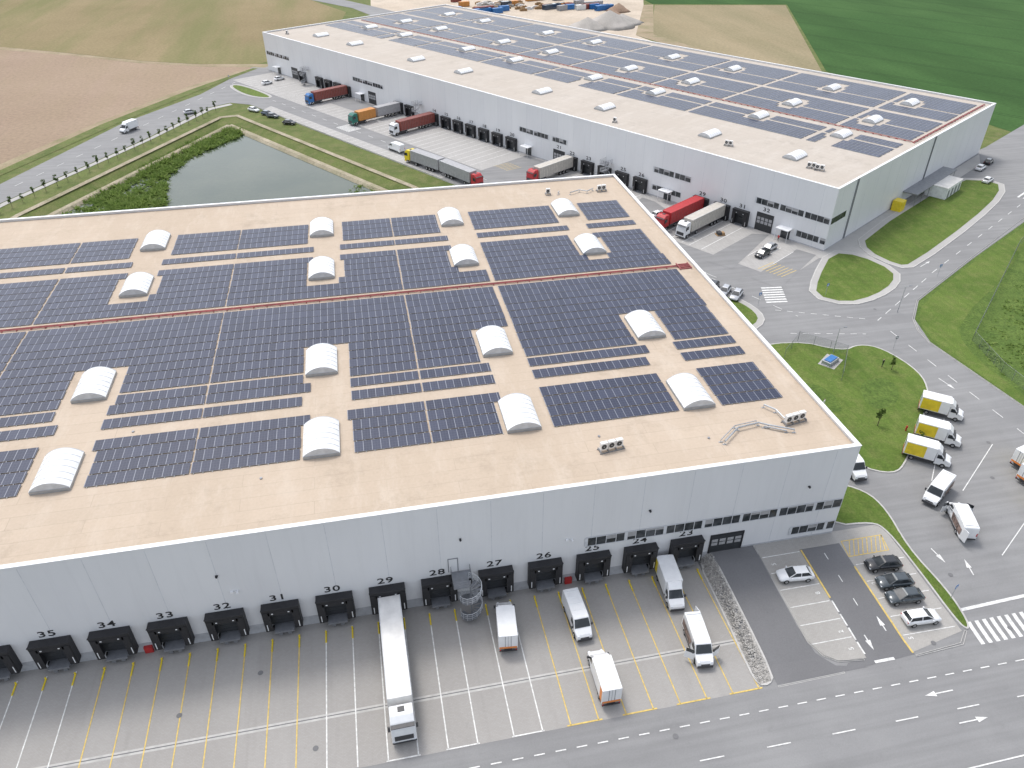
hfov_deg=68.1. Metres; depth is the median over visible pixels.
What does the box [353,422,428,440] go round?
solar panel row
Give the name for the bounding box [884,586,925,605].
parked car
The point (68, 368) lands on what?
solar panel row
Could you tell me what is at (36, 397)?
solar panel row
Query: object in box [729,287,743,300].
parked car
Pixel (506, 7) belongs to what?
shipping container
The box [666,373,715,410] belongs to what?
skylight
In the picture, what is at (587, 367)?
solar panel row
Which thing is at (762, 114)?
skylight
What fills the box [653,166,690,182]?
window
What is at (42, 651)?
dock door
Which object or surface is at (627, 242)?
solar panel row
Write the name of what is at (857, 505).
lawn
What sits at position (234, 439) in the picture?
solar panel row
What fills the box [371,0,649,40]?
construction ground
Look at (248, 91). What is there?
lawn
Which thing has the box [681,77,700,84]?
skylight
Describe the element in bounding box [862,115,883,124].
skylight
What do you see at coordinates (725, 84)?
solar panel array
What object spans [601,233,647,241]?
solar panel row
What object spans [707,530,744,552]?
sectional door
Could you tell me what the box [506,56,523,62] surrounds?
skylight
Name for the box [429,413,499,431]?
solar panel row
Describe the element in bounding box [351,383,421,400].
solar panel row
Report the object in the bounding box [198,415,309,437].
solar panel row
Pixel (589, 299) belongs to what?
solar panel row
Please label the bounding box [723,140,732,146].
air conditioning unit
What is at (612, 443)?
air conditioning unit
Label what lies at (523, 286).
solar panel row
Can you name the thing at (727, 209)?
dock door
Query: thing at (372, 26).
skylight
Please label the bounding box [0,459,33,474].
solar panel row
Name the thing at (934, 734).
road
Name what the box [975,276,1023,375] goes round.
wild grass
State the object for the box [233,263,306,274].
solar panel row
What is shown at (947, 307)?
lawn
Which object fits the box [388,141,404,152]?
minibus
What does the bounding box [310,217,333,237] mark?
skylight
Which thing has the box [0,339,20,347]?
solar panel row
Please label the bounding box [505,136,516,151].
dock door
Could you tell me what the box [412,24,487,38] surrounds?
solar panel array
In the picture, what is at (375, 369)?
solar panel row
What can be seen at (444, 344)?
solar panel row
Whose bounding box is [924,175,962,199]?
modular cabin
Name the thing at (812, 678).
kerb
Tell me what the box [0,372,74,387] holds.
solar panel row
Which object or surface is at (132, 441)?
solar panel row
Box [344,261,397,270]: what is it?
solar panel row
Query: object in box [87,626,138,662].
dock door
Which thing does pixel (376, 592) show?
dock door
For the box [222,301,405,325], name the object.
solar panel row
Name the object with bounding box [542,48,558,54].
skylight
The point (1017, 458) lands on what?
box truck
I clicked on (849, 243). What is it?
pavement
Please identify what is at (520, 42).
solar panel array
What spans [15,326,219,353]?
solar panel row
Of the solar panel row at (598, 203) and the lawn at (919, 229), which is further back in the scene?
the lawn at (919, 229)
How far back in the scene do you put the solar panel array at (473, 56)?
272.18 m
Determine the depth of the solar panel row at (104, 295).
121.49 m
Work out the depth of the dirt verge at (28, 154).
248.63 m
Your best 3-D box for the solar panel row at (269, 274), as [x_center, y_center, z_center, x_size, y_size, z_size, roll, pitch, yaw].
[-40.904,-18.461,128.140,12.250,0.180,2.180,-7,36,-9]
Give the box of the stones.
[699,553,770,683]
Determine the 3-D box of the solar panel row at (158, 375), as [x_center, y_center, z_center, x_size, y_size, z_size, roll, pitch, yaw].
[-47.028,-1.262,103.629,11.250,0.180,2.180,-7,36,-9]
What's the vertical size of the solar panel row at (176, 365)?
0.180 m
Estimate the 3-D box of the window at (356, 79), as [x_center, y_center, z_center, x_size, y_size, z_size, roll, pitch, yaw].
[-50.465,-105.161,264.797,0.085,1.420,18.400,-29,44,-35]
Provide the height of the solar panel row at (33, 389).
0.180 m
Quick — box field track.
[0,47,267,67]
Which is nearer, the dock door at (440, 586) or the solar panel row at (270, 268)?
the dock door at (440, 586)
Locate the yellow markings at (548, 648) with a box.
[78,164,913,767]
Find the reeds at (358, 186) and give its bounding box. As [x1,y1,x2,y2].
[348,184,384,192]
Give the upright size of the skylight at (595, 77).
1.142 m
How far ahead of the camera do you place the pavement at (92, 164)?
221.59 m
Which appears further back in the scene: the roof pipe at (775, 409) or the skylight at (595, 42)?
the skylight at (595, 42)
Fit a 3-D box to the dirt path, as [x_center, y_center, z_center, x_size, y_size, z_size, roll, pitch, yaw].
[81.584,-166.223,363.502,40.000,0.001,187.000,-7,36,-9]
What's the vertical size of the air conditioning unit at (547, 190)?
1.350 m
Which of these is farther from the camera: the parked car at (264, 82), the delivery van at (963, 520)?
the parked car at (264, 82)
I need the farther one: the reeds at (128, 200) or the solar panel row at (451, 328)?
the reeds at (128, 200)
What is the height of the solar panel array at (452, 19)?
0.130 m
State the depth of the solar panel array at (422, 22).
321.46 m
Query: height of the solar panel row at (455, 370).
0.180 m
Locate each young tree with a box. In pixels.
[876,408,885,425]
[889,355,896,369]
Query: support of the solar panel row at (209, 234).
on the warehouse at (124, 570)
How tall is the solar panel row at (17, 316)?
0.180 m
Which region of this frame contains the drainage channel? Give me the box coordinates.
[35,639,734,767]
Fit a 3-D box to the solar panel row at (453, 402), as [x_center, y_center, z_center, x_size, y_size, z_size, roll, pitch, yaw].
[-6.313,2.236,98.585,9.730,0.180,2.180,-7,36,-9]
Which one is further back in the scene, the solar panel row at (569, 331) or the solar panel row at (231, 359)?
the solar panel row at (569, 331)
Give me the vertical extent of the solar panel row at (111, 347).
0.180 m
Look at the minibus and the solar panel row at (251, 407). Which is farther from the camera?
the minibus
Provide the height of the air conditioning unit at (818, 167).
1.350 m
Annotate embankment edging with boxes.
[10,115,417,217]
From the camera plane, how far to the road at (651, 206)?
189.48 m
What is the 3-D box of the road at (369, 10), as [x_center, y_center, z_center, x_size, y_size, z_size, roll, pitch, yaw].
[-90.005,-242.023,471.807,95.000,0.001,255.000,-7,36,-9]
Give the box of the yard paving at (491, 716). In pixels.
[0,562,759,767]
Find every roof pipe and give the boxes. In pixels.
[569,188,593,194]
[719,420,756,442]
[723,422,795,444]
[761,404,784,421]
[762,425,787,432]
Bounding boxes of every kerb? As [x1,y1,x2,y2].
[230,84,271,97]
[259,108,456,184]
[701,553,772,685]
[729,294,764,328]
[753,546,864,661]
[770,342,927,472]
[778,672,844,686]
[809,250,900,304]
[835,485,968,628]
[858,178,1004,267]
[912,218,1023,407]
[916,630,966,656]
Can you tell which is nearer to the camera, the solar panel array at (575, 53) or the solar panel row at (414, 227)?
the solar panel row at (414, 227)
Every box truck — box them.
[119,118,138,132]
[494,601,517,651]
[587,649,622,706]
[654,554,685,611]
[901,433,950,467]
[913,414,961,447]
[917,390,963,421]
[1010,445,1023,468]
[1015,463,1023,483]
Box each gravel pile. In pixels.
[569,17,606,31]
[593,10,634,30]
[606,3,630,12]
[620,14,643,25]
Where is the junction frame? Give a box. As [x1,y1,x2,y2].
[676,262,691,268]
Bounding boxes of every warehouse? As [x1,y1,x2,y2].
[0,174,861,680]
[262,4,995,250]
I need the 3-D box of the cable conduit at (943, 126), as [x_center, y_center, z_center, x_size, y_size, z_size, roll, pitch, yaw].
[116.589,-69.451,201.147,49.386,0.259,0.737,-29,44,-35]
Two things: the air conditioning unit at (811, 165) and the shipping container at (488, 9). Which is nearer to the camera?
the air conditioning unit at (811, 165)
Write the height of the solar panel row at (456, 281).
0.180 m
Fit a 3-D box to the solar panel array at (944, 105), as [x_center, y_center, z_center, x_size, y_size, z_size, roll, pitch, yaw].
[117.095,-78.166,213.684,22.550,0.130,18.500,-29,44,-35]
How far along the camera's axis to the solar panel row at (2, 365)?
105.30 m
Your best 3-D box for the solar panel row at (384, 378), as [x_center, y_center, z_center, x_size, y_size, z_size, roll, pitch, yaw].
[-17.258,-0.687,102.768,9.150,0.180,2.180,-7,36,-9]
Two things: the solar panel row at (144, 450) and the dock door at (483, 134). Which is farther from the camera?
the dock door at (483, 134)
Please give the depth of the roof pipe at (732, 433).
93.43 m
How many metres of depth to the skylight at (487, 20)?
319.70 m
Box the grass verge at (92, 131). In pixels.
[0,68,257,175]
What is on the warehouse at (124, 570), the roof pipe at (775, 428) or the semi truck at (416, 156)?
the roof pipe at (775, 428)
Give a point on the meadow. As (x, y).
(1007, 287)
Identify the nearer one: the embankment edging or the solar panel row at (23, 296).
the solar panel row at (23, 296)
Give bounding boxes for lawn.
[233,85,268,96]
[727,297,757,324]
[771,343,926,471]
[816,253,892,300]
[836,486,966,626]
[865,180,998,264]
[919,228,1023,405]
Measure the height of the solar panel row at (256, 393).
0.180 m
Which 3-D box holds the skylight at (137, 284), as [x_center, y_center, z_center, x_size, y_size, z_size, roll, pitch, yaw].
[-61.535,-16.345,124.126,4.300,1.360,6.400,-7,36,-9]
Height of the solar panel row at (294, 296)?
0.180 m
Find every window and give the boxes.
[266,50,288,60]
[352,76,382,89]
[519,126,548,139]
[551,136,566,144]
[584,498,843,546]
[651,184,680,197]
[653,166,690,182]
[755,196,831,224]
[788,520,835,534]
[794,230,825,244]
[831,210,846,223]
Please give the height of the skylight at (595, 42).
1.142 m
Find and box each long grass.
[806,383,841,411]
[860,378,898,408]
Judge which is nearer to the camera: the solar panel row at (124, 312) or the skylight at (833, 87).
the solar panel row at (124, 312)
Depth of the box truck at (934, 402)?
118.21 m
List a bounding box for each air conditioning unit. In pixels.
[545,188,550,195]
[595,184,606,191]
[597,437,624,454]
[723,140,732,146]
[781,410,806,426]
[806,161,816,169]
[814,164,824,171]
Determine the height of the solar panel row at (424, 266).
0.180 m
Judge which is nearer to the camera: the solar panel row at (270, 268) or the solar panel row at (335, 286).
the solar panel row at (335, 286)
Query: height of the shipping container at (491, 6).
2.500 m
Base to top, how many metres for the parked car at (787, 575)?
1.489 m
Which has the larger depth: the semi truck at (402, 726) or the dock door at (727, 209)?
the dock door at (727, 209)
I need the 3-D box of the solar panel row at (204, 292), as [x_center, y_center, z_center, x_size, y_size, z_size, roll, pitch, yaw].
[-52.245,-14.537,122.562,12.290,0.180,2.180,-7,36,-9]
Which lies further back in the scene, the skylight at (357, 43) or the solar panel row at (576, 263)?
the skylight at (357, 43)
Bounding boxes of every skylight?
[28,447,84,495]
[70,366,116,403]
[119,272,153,297]
[140,230,170,251]
[303,416,339,459]
[305,343,337,376]
[308,256,334,280]
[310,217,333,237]
[313,32,328,37]
[346,40,363,45]
[362,24,377,28]
[397,32,412,37]
[398,19,412,23]
[407,56,425,61]
[432,26,447,30]
[437,207,463,226]
[441,12,455,16]
[449,244,478,266]
[454,67,472,74]
[458,46,475,51]
[476,18,491,22]
[476,325,512,357]
[494,39,510,44]
[498,393,541,433]
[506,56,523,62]
[532,87,552,94]
[539,30,554,35]
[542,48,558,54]
[551,198,579,216]
[574,233,606,254]
[584,74,602,80]
[586,39,602,44]
[594,102,615,111]
[620,65,637,71]
[624,310,665,339]
[645,88,665,95]
[663,54,680,59]
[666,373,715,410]
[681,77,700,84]
[698,128,721,138]
[724,65,741,71]
[748,110,769,119]
[781,98,802,106]
[782,149,807,160]
[822,83,841,91]
[830,129,852,138]
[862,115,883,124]
[899,98,919,106]
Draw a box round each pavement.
[0,104,231,207]
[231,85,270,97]
[727,294,763,327]
[810,251,898,303]
[817,154,979,257]
[818,354,842,368]
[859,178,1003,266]
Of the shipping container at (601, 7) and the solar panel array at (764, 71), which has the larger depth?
the shipping container at (601, 7)
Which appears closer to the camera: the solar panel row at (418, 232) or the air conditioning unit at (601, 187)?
the solar panel row at (418, 232)
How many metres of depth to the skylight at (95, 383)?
100.03 m
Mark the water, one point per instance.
(243, 168)
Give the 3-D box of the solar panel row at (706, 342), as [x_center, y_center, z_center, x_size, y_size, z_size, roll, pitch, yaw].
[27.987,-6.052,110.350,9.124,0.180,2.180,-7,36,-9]
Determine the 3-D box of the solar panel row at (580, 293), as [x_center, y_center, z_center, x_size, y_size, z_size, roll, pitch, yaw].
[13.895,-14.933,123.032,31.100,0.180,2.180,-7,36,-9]
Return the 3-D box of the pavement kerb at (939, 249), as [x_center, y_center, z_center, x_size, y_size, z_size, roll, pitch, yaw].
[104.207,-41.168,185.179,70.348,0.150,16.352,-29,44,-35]
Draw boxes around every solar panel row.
[0,243,79,253]
[0,248,77,258]
[0,253,74,263]
[0,258,70,269]
[0,268,64,278]
[0,279,57,289]
[0,285,54,294]
[0,291,50,301]
[0,298,46,307]
[0,304,42,314]
[0,311,38,320]
[0,318,33,327]
[0,332,25,340]
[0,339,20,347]
[0,346,16,354]
[0,349,214,379]
[0,354,11,362]
[0,363,6,370]
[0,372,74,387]
[0,381,69,396]
[0,390,65,405]
[0,400,60,415]
[0,412,55,427]
[0,425,57,441]
[0,447,38,461]
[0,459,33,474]
[0,471,27,485]
[0,484,21,498]
[5,341,216,370]
[10,334,217,361]
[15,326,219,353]
[20,319,221,345]
[25,313,222,337]
[33,300,225,324]
[38,294,226,316]
[42,298,109,309]
[46,292,112,303]
[50,286,115,296]
[53,279,118,290]
[57,273,127,284]
[65,262,132,273]
[71,253,130,263]
[74,248,132,257]
[77,243,135,252]
[80,238,137,246]
[84,463,190,487]
[89,451,193,474]
[92,428,197,451]
[93,439,195,462]
[101,408,202,429]
[106,395,205,414]
[115,385,206,404]
[119,375,209,392]
[123,366,211,383]
[126,357,213,374]
[147,287,228,300]
[157,264,233,275]
[157,281,229,293]
[159,275,230,286]
[161,253,235,264]
[161,270,231,280]
[171,244,237,254]
[173,240,238,249]
[175,235,239,243]
[177,230,240,239]
[190,449,299,474]
[194,437,300,461]
[196,426,300,449]
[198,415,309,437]
[203,397,301,417]
[206,383,310,403]
[208,375,302,393]
[210,364,303,383]
[212,356,303,373]
[213,348,303,364]
[215,329,410,356]
[217,322,409,348]
[219,315,407,340]
[220,308,406,332]
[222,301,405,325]
[223,295,404,318]
[226,283,402,306]
[227,278,400,299]
[229,280,306,292]
[230,274,306,286]
[232,269,306,280]
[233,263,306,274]
[234,257,312,268]
[236,247,313,258]
[238,239,307,248]
[239,234,307,243]
[240,229,307,238]
[241,225,308,233]
[339,272,399,282]
[340,240,394,248]
[340,250,395,259]
[342,218,389,225]
[342,223,390,230]
[342,227,391,235]
[343,232,392,240]
[344,255,396,264]
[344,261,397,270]
[345,266,398,275]
[347,401,424,420]
[348,336,412,350]
[349,344,413,358]
[349,352,415,366]
[350,361,416,376]
[350,371,418,387]
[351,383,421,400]
[352,411,426,429]
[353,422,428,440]
[354,432,430,452]
[391,215,435,221]
[391,219,436,226]
[392,223,438,230]
[393,228,440,235]
[395,236,448,244]
[397,245,450,254]
[398,251,447,259]
[399,256,448,265]
[400,261,450,270]
[401,266,458,276]
[402,270,487,282]
[403,275,489,288]
[405,286,493,300]
[406,292,496,306]
[407,299,499,313]
[409,305,501,320]
[410,312,504,327]
[411,319,507,335]
[413,330,472,343]
[414,338,475,350]
[416,346,477,359]
[417,354,480,367]
[419,363,491,379]
[422,374,495,390]
[425,392,500,409]
[427,403,496,420]
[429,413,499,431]
[431,423,502,442]
[468,206,549,215]
[470,210,553,219]
[471,214,555,224]
[473,218,558,229]
[476,225,568,237]
[480,235,569,246]
[482,240,572,252]
[484,245,575,257]
[486,250,579,262]
[488,255,588,268]
[491,253,665,274]
[493,259,670,279]
[498,269,679,291]
[500,274,684,297]
[503,280,689,303]
[506,286,695,310]
[508,292,700,317]
[511,299,706,324]
[514,315,621,332]
[517,322,625,339]
[520,329,631,347]
[523,336,636,356]
[527,345,648,366]
[532,357,649,378]
[539,373,660,395]
[543,382,666,405]
[547,392,672,415]
[551,401,678,426]
[576,200,618,206]
[579,204,621,210]
[582,208,625,215]
[586,212,628,220]
[586,220,635,227]
[592,229,642,236]
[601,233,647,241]
[604,238,651,246]
[607,248,660,257]
[608,243,655,251]
[655,305,709,317]
[660,312,716,324]
[665,319,721,331]
[670,326,727,339]
[673,335,735,349]
[680,346,744,360]
[696,362,758,376]
[702,370,765,385]
[709,379,774,395]
[716,388,782,405]
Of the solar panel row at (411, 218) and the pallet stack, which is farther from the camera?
the pallet stack
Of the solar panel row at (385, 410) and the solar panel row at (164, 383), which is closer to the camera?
the solar panel row at (385, 410)
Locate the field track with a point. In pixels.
(165, 63)
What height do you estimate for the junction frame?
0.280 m
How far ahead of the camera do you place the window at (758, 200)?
169.86 m
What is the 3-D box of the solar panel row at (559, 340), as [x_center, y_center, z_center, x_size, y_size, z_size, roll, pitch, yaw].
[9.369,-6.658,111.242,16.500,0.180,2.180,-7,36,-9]
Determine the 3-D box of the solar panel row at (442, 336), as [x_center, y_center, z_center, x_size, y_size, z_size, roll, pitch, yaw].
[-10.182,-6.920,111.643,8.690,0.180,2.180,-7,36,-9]
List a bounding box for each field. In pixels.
[0,0,345,63]
[0,50,251,163]
[646,0,1023,131]
[653,5,821,71]
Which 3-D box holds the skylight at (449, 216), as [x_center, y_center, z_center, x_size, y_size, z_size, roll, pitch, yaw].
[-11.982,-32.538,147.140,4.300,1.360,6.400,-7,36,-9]
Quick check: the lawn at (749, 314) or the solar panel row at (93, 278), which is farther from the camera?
the lawn at (749, 314)
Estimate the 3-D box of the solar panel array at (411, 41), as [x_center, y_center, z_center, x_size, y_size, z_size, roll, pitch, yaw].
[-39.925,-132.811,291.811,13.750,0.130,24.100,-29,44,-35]
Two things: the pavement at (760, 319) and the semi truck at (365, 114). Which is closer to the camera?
the pavement at (760, 319)
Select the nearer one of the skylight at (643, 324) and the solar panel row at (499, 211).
the skylight at (643, 324)
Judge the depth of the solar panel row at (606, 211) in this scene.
150.36 m
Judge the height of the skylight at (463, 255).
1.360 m
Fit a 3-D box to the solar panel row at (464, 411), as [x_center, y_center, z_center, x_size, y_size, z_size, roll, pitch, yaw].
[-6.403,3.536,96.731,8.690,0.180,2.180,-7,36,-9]
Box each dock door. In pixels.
[0,644,22,680]
[26,635,80,672]
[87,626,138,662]
[146,616,194,652]
[203,608,249,643]
[260,599,302,634]
[298,71,306,82]
[314,76,323,88]
[315,590,355,625]
[323,79,332,87]
[343,85,351,97]
[369,582,407,614]
[393,101,403,114]
[404,104,413,116]
[421,575,457,608]
[430,112,438,125]
[440,115,450,129]
[452,119,462,133]
[465,123,475,137]
[478,127,488,142]
[478,565,513,599]
[491,131,502,146]
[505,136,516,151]
[527,557,563,591]
[566,154,577,170]
[575,550,611,583]
[580,160,593,175]
[597,165,611,174]
[615,170,628,187]
[622,542,658,576]
[632,176,647,193]
[668,535,705,568]
[693,195,708,207]
[714,201,730,220]
[730,207,749,226]
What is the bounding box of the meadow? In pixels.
[915,223,1023,401]
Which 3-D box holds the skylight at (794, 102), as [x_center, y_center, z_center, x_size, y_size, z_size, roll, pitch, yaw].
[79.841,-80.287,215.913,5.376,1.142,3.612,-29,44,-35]
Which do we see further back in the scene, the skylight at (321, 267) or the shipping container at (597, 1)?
the shipping container at (597, 1)
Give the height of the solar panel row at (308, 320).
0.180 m
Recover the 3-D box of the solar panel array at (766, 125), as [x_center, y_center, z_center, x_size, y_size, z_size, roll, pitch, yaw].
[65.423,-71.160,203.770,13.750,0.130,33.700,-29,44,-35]
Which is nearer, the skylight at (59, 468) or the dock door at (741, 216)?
the skylight at (59, 468)
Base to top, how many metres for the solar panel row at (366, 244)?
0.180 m
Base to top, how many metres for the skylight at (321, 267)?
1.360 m
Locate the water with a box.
[67,134,370,213]
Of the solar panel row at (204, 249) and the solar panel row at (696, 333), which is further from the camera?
the solar panel row at (204, 249)
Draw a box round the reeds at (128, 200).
[61,126,244,214]
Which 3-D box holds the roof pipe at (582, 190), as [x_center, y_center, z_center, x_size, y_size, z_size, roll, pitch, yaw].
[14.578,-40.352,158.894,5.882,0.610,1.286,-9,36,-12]
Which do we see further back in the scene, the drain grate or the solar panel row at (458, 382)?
the solar panel row at (458, 382)
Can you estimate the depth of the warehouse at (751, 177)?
207.14 m
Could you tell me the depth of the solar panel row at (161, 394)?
99.72 m
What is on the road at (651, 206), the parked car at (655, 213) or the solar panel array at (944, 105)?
the parked car at (655, 213)
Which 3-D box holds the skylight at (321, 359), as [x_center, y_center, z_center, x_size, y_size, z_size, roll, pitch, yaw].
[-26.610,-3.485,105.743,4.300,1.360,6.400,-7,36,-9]
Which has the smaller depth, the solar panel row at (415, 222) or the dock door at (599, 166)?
the solar panel row at (415, 222)
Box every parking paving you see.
[264,106,447,177]
[753,539,865,659]
[792,525,961,651]
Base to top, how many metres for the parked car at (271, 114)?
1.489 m
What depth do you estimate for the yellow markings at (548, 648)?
82.83 m
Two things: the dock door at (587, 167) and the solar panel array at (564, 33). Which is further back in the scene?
the solar panel array at (564, 33)
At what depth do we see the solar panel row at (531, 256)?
133.68 m
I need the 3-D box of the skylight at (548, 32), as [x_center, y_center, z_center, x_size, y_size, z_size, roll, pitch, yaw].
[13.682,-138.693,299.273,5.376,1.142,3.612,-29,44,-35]
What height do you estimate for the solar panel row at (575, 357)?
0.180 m
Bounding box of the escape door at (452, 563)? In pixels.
[448,559,457,571]
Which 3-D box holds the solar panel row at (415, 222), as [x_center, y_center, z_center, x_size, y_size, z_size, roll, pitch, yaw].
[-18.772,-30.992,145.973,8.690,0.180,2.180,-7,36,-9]
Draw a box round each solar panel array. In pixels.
[326,21,400,36]
[361,13,447,29]
[377,32,440,45]
[405,7,488,22]
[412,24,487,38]
[416,41,503,61]
[454,32,552,52]
[455,16,532,30]
[481,56,557,73]
[496,24,597,43]
[519,45,606,64]
[534,68,641,93]
[561,36,650,54]
[572,56,686,82]
[615,46,728,70]
[616,86,710,110]
[654,73,755,98]
[688,102,824,138]
[696,61,797,84]
[725,87,868,123]
[766,73,905,106]
[806,128,901,156]
[840,109,941,140]
[878,93,976,121]
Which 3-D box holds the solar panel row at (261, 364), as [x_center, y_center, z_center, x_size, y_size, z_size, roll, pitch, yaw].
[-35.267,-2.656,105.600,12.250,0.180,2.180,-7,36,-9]
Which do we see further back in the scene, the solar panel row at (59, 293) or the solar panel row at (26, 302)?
the solar panel row at (59, 293)
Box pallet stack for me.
[715,230,724,235]
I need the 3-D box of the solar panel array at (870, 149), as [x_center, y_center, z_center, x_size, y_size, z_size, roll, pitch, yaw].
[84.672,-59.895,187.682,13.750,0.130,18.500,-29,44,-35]
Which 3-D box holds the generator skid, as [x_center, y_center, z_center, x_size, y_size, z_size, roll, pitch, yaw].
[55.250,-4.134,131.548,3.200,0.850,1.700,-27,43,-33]
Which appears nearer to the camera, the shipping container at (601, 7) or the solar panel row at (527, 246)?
the solar panel row at (527, 246)
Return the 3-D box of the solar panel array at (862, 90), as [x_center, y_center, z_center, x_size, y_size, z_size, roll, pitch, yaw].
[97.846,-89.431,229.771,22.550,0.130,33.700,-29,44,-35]
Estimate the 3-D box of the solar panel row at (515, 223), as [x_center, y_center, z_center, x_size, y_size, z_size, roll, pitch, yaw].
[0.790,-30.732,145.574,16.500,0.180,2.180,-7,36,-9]
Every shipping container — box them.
[458,1,469,6]
[473,5,493,8]
[476,7,490,11]
[491,7,502,12]
[498,5,509,10]
[500,1,511,5]
[542,3,556,9]
[557,4,567,10]
[564,4,574,9]
[573,0,583,4]
[574,4,585,9]
[583,0,602,3]
[589,3,598,8]
[594,4,613,10]
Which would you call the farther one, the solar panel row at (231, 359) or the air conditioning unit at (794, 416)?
the solar panel row at (231, 359)
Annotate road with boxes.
[0,66,1023,767]
[314,0,394,14]
[639,197,679,236]
[712,545,864,684]
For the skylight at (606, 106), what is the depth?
211.32 m
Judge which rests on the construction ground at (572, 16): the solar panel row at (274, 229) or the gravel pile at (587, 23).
the gravel pile at (587, 23)
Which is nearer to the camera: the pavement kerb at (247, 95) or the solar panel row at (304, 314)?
the solar panel row at (304, 314)
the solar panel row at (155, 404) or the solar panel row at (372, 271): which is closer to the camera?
the solar panel row at (155, 404)
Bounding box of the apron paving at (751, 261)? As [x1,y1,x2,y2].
[234,72,822,271]
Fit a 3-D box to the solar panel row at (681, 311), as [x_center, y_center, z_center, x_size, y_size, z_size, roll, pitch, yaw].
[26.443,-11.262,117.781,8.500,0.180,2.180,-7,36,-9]
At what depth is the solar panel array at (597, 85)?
237.51 m
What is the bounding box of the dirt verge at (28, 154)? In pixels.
[0,69,248,169]
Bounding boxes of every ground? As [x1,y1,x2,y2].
[0,0,1009,218]
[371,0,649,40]
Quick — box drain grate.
[48,641,733,767]
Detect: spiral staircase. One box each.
[300,66,307,83]
[412,100,421,114]
[450,564,482,620]
[600,157,612,173]
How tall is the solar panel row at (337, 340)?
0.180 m
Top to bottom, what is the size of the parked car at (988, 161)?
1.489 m
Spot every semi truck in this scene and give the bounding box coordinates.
[304,84,347,104]
[348,101,400,125]
[378,594,417,744]
[389,112,434,135]
[404,148,443,171]
[439,158,482,184]
[526,155,572,179]
[655,195,703,229]
[675,202,725,237]
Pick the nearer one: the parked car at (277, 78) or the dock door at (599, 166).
the dock door at (599, 166)
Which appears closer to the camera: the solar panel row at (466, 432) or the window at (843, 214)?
the solar panel row at (466, 432)
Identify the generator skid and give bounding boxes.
[821,354,838,367]
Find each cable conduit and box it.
[0,264,688,332]
[361,20,912,141]
[912,104,984,142]
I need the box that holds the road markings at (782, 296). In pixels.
[0,80,1023,767]
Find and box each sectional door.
[291,67,298,79]
[368,91,376,104]
[553,149,564,158]
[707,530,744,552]
[754,211,773,233]
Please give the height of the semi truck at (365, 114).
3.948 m
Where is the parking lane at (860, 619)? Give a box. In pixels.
[800,543,913,671]
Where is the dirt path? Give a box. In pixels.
[636,4,705,50]
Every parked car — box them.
[183,109,196,114]
[247,106,259,111]
[260,110,270,114]
[261,80,272,84]
[266,112,278,117]
[273,76,284,80]
[282,119,295,124]
[651,210,662,216]
[712,279,719,287]
[720,283,731,296]
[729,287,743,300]
[754,247,771,258]
[761,242,777,249]
[776,565,814,583]
[863,554,902,572]
[874,571,914,590]
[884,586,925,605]
[900,606,941,627]
[975,164,985,170]
[982,176,993,183]
[983,158,993,164]
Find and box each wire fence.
[784,331,848,356]
[972,238,1023,387]
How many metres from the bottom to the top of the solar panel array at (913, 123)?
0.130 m
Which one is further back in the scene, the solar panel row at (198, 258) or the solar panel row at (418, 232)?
the solar panel row at (418, 232)
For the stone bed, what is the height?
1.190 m
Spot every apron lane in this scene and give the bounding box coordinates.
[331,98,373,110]
[481,156,543,180]
[704,234,767,268]
[752,249,815,288]
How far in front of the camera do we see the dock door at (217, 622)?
84.95 m
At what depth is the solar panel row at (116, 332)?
112.63 m
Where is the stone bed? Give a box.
[703,556,770,682]
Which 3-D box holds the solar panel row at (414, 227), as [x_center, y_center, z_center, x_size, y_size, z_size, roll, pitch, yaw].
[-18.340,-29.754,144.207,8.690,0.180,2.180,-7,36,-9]
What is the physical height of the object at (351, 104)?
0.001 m
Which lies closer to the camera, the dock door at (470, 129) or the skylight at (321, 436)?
the skylight at (321, 436)
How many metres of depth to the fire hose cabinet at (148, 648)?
85.24 m
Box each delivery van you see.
[561,587,592,642]
[682,606,719,668]
[850,454,866,480]
[922,469,956,507]
[940,501,979,542]
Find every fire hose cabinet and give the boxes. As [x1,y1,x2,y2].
[143,645,154,652]
[564,576,571,583]

